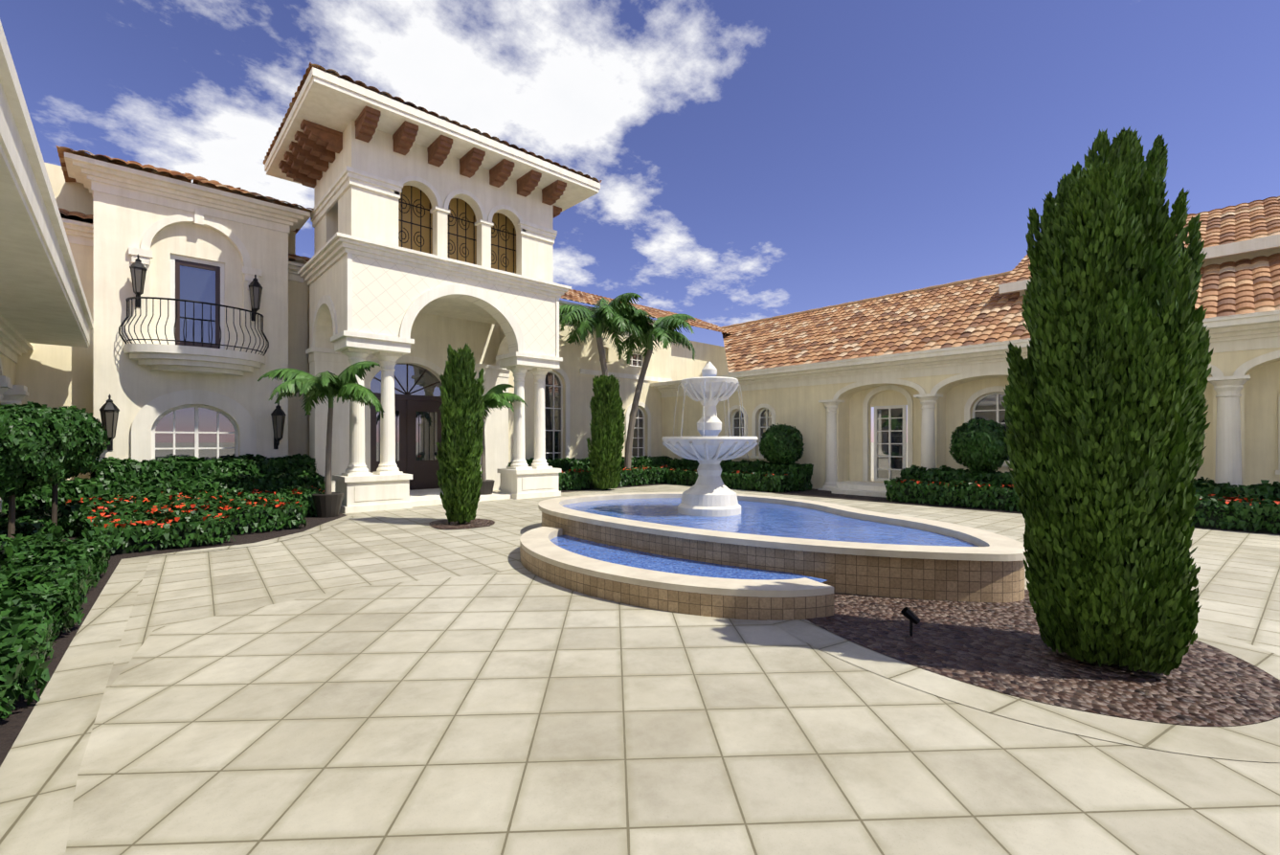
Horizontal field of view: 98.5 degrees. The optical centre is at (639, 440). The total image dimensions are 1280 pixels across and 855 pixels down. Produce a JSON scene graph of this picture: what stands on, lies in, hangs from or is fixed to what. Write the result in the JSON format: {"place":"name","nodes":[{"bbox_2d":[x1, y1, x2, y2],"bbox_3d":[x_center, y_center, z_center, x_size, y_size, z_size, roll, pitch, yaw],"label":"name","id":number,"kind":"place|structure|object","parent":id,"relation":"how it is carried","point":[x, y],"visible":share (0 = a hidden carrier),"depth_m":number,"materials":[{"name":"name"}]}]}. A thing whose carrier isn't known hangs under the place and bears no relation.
{"place":"outdoors","nodes":[
{"label":"outdoors","id":0,"kind":"place"},
{"bbox_2d":[429,517,494,529],"bbox_3d":[-3.453,1.589,10.650,1.232,0.001,1.386,0,0,-43],"label":"mulch bed","id":1,"kind":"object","parent":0,"point":[444,525],"depth_m":10.51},
{"bbox_2d":[435,342,485,523],"bbox_3d":[-3.396,-0.123,10.567,0.900,3.448,0.882,0,0,-43],"label":"cypress tree","id":2,"kind":"object","parent":1,"relation":"on","point":[460,452],"depth_m":10.35,"materials":[{"name":"green plant"}]},
{"bbox_2d":[0,0,1279,442],"label":"sky","id":3,"kind":"structure","parent":0,"point":[753,160],"materials":[{"name":"blue"}]},
{"bbox_2d":[65,570,1279,854],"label":"paving","id":4,"kind":"structure","parent":0,"point":[519,712],"depth_m":2.82,"materials":[{"name":"beige stone"}]},
{"bbox_2d":[0,515,1279,854],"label":"paving borders","id":5,"kind":"object","parent":4,"relation":"on","point":[40,768],"visible":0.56,"depth_m":3.16,"materials":[{"name":"beige stone"}]},
{"bbox_2d":[102,442,1279,726],"bbox_3d":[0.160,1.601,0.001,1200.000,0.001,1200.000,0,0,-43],"label":"ground","id":6,"kind":"structure","parent":0,"point":[1238,584],"depth_m":7.20,"materials":[{"name":"beige stone"}]},
{"bbox_2d":[0,512,346,766],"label":"bed mulch","id":7,"kind":"object","parent":6,"relation":"on","point":[11,725],"visible":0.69,"depth_m":5.33,"materials":[{"name":"brown soil"}]},
{"bbox_2d":[0,401,81,538],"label":"topiary","id":8,"kind":"object","parent":7,"relation":"on","point":[57,461],"depth_m":7.00,"materials":[{"name":"green plant"}]},
{"bbox_2d":[46,405,110,525],"bbox_3d":[-9.201,0.519,8.656,1.259,2.166,1.269,0,0,-43],"label":"topiary","id":9,"kind":"object","parent":7,"relation":"on","point":[95,447],"depth_m":8.66,"materials":[{"name":"green plant"}]},
{"bbox_2d":[312,492,343,517],"bbox_3d":[-6.576,1.351,11.618,0.600,0.500,0.600,0,0,-43],"label":"plant pot","id":10,"kind":"object","parent":7,"relation":"on","point":[327,505],"visible":0.88,"depth_m":11.42,"materials":[{"name":"grey"}]},
{"bbox_2d":[257,360,384,494],"bbox_3d":[-6.588,-0.269,11.564,2.271,2.841,2.450,0,0,-43],"label":"palm tree","id":11,"kind":"object","parent":10,"relation":"on","point":[343,384],"depth_m":11.45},
{"bbox_2d":[328,390,333,407],"bbox_3d":[-6.539,-0.915,11.652,0.095,0.432,0.100,0,0,-43],"label":"palm crown shaft","id":12,"kind":"object","parent":11,"relation":"attached to","point":[330,401],"visible":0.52,"depth_m":11.61,"materials":[{"name":"green"}]},
{"bbox_2d":[93,120,552,461],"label":"tower bay walls","id":13,"kind":"structure","parent":6,"relation":"on","point":[132,387],"depth_m":13.57,"materials":[{"name":"beige paint"}]},
{"bbox_2d":[479,479,494,494],"bbox_3d":[-4.346,1.351,15.318,0.600,0.500,0.600,0,0,-43],"label":"plant pot","id":14,"kind":"object","parent":6,"relation":"on","point":[486,487],"visible":0.4,"depth_m":15.12,"materials":[{"name":"grey"}]},
{"bbox_2d":[438,383,527,481],"bbox_3d":[-4.372,-0.237,15.282,2.110,2.777,2.082,0,0,-43],"label":"palm tree","id":15,"kind":"object","parent":14,"relation":"on","point":[494,396],"depth_m":15.26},
{"bbox_2d":[585,374,625,490],"bbox_3d":[-1.087,-0.283,17.938,1.255,3.767,1.285,0,0,-43],"label":"cypress","id":16,"kind":"object","parent":6,"relation":"on","point":[607,431],"depth_m":17.58,"materials":[{"name":"green plant"}]},
{"bbox_2d":[0,162,1279,489],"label":"house walls","id":17,"kind":"structure","parent":6,"relation":"on","point":[54,375],"depth_m":16.03,"materials":[{"name":"beige paint"}]},
{"bbox_2d":[100,268,284,437],"bbox_3d":[-10.348,-1.946,12.983,3.376,3.745,0.259,0,0,-43],"label":"lantern glass","id":18,"kind":"object","parent":17,"relation":"attached to","point":[109,414],"visible":0.67,"depth_m":12.21,"materials":[{"name":"grey"}]},
{"bbox_2d":[99,185,516,461],"bbox_3d":[-7.733,-2.924,13.970,8.601,7.050,3.106,0,0,-43],"label":"wrought ironwork","id":19,"kind":"object","parent":17,"relation":"attached to","point":[109,405],"visible":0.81,"depth_m":13.58,"materials":[{"name":"black metal"}]},
{"bbox_2d":[175,259,442,490],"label":"entry doors","id":20,"kind":"structure","parent":17,"relation":"attached to","point":[409,405],"depth_m":16.69,"materials":[{"name":"brown wood"}]},
{"bbox_2d":[278,105,566,218],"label":"roof corbels","id":21,"kind":"object","parent":17,"relation":"attached to","point":[313,149],"visible":0.73,"depth_m":13.48,"materials":[{"name":"brown wood"}]},
{"bbox_2d":[352,254,555,356],"bbox_3d":[-4.590,-3.299,14.308,5.630,1.740,0.450,0,0,-43],"label":"wall panel","id":22,"kind":"object","parent":17,"relation":"attached to","point":[386,295],"visible":0.73,"depth_m":13.26,"materials":[{"name":"beige paint"}]},
{"bbox_2d":[398,185,516,273],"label":"arched windows","id":23,"kind":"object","parent":17,"relation":"attached to","point":[425,204],"visible":0.2,"depth_m":14.71,"materials":[{"name":"brown"}]},
{"bbox_2d":[151,253,1010,481],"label":"window frames","id":24,"kind":"structure","parent":17,"relation":"attached to","point":[173,258],"depth_m":13.83,"materials":[{"name":"white wood"}]},
{"bbox_2d":[155,265,1010,478],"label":"window","id":25,"kind":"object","parent":24,"relation":"in","point":[197,284],"visible":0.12,"depth_m":15.53,"materials":[{"name":"clear glass"}]},
{"bbox_2d":[0,20,1279,514],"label":"house trim","id":26,"kind":"structure","parent":17,"relation":"attached to","point":[42,296],"depth_m":13.03,"materials":[{"name":"white paint"}]},
{"bbox_2d":[55,62,1279,372],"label":"roof tiles","id":27,"kind":"object","parent":17,"relation":"attached to","point":[973,311],"visible":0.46,"depth_m":16.54,"materials":[{"name":"orange tile"}]},
{"bbox_2d":[445,514,920,636],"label":"garden spotlights","id":28,"kind":"object","parent":6,"relation":"on","point":[909,615],"visible":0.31,"depth_m":4.47,"materials":[{"name":"black metal"}]},
{"bbox_2d":[519,512,1024,620],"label":"pool tile walls","id":29,"kind":"structure","parent":6,"relation":"on","point":[967,580],"depth_m":5.57,"materials":[{"name":"brown tile"}]},
{"bbox_2d":[550,534,826,582],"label":"basin water","id":30,"kind":"structure","parent":29,"relation":"in","point":[610,553],"depth_m":6.43,"materials":[{"name":"blue liquid"}]},
{"bbox_2d":[561,497,978,546],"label":"pool water","id":31,"kind":"structure","parent":29,"relation":"in","point":[760,518],"depth_m":8.06,"materials":[{"name":"blue liquid"}]},
{"bbox_2d":[661,361,758,516],"bbox_3d":[1.156,-0.014,9.169,1.580,2.630,1.580,0,0,-43],"label":"fountain","id":32,"kind":"object","parent":31,"relation":"on","point":[708,493],"visible":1,"depth_m":8.84,"materials":[{"name":"stone"}]},
{"bbox_2d":[673,379,745,436],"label":"fountain streams","id":33,"kind":"object","parent":32,"relation":"attached to","point":[704,412],"visible":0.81,"depth_m":8.94,"materials":[{"name":"liquid"}]},
{"bbox_2d":[519,492,1027,597],"bbox_3d":[0.987,1.301,8.277,5.453,0.400,7.170,0,0,-18],"label":"pool coping","id":34,"kind":"object","parent":29,"relation":"on","point":[537,543],"visible":0.75,"depth_m":6.04,"materials":[{"name":"beige stone"}]},
{"bbox_2d":[561,483,1279,534],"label":"bed mulch","id":35,"kind":"object","parent":6,"relation":"on","point":[813,492],"visible":0.11,"depth_m":15.53,"materials":[{"name":"brown soil"}]},
{"bbox_2d":[559,292,645,377],"bbox_3d":[-1.343,-1.868,19.356,3.934,6.941,3.464,0,0,-43],"label":"palm","id":36,"kind":"object","parent":35,"relation":"on","point":[614,321],"depth_m":18.94,"materials":[{"name":"green plant"}]},
{"bbox_2d":[595,319,602,337],"bbox_3d":[-1.436,-3.967,19.239,0.209,0.736,0.220,0,0,-43],"label":"palm crown shaft","id":37,"kind":"object","parent":36,"relation":"attached to","point":[598,332],"visible":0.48,"depth_m":19.16,"materials":[{"name":"green"}]},
{"bbox_2d":[0,452,1279,719],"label":"hedges","id":38,"kind":"object","parent":35,"relation":"on","point":[50,575],"depth_m":9.85,"materials":[{"name":"green plant"}]},
{"bbox_2d":[65,465,1279,528],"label":"flowers","id":39,"kind":"object","parent":38,"relation":"on","point":[148,522],"visible":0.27,"depth_m":9.59,"materials":[{"name":"red plant"}]},
{"bbox_2d":[614,304,696,468],"bbox_3d":[0.574,-1.723,20.608,3.739,6.654,3.886,0,0,-43],"label":"palm","id":40,"kind":"object","parent":35,"relation":"on","point":[661,328],"depth_m":20.25,"materials":[{"name":"green plant"}]},
{"bbox_2d":[647,331,652,350],"bbox_3d":[0.388,-3.767,20.655,0.209,0.736,0.220,0,0,-43],"label":"palm crown shaft","id":41,"kind":"object","parent":40,"relation":"attached to","point":[649,344],"visible":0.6,"depth_m":20.57,"materials":[{"name":"green"}]},
{"bbox_2d":[758,423,804,467],"bbox_3d":[4.679,0.508,18.177,1.487,2.187,1.471,0,0,-43],"label":"topiary","id":42,"kind":"object","parent":35,"relation":"on","point":[765,443],"depth_m":17.74,"materials":[{"name":"green plant"}]},
{"bbox_2d":[948,417,1009,471],"bbox_3d":[8.575,0.505,13.893,1.392,2.194,1.393,0,0,-43],"label":"topiary","id":43,"kind":"object","parent":35,"relation":"on","point":[970,453],"depth_m":13.51,"materials":[{"name":"green plant"}]},
{"bbox_2d":[805,589,1279,726],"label":"gravel","id":44,"kind":"structure","parent":6,"relation":"on","point":[1002,647],"depth_m":3.87,"materials":[{"name":"brown gravel"}]},
{"bbox_2d":[1001,126,1213,674],"bbox_3d":[3.341,-0.268,4.018,1.194,3.738,1.130,0,0,-43],"label":"cypress tree","id":45,"kind":"object","parent":44,"relation":"on","point":[1103,444],"depth_m":3.65,"materials":[{"name":"green plant"}]}
]}

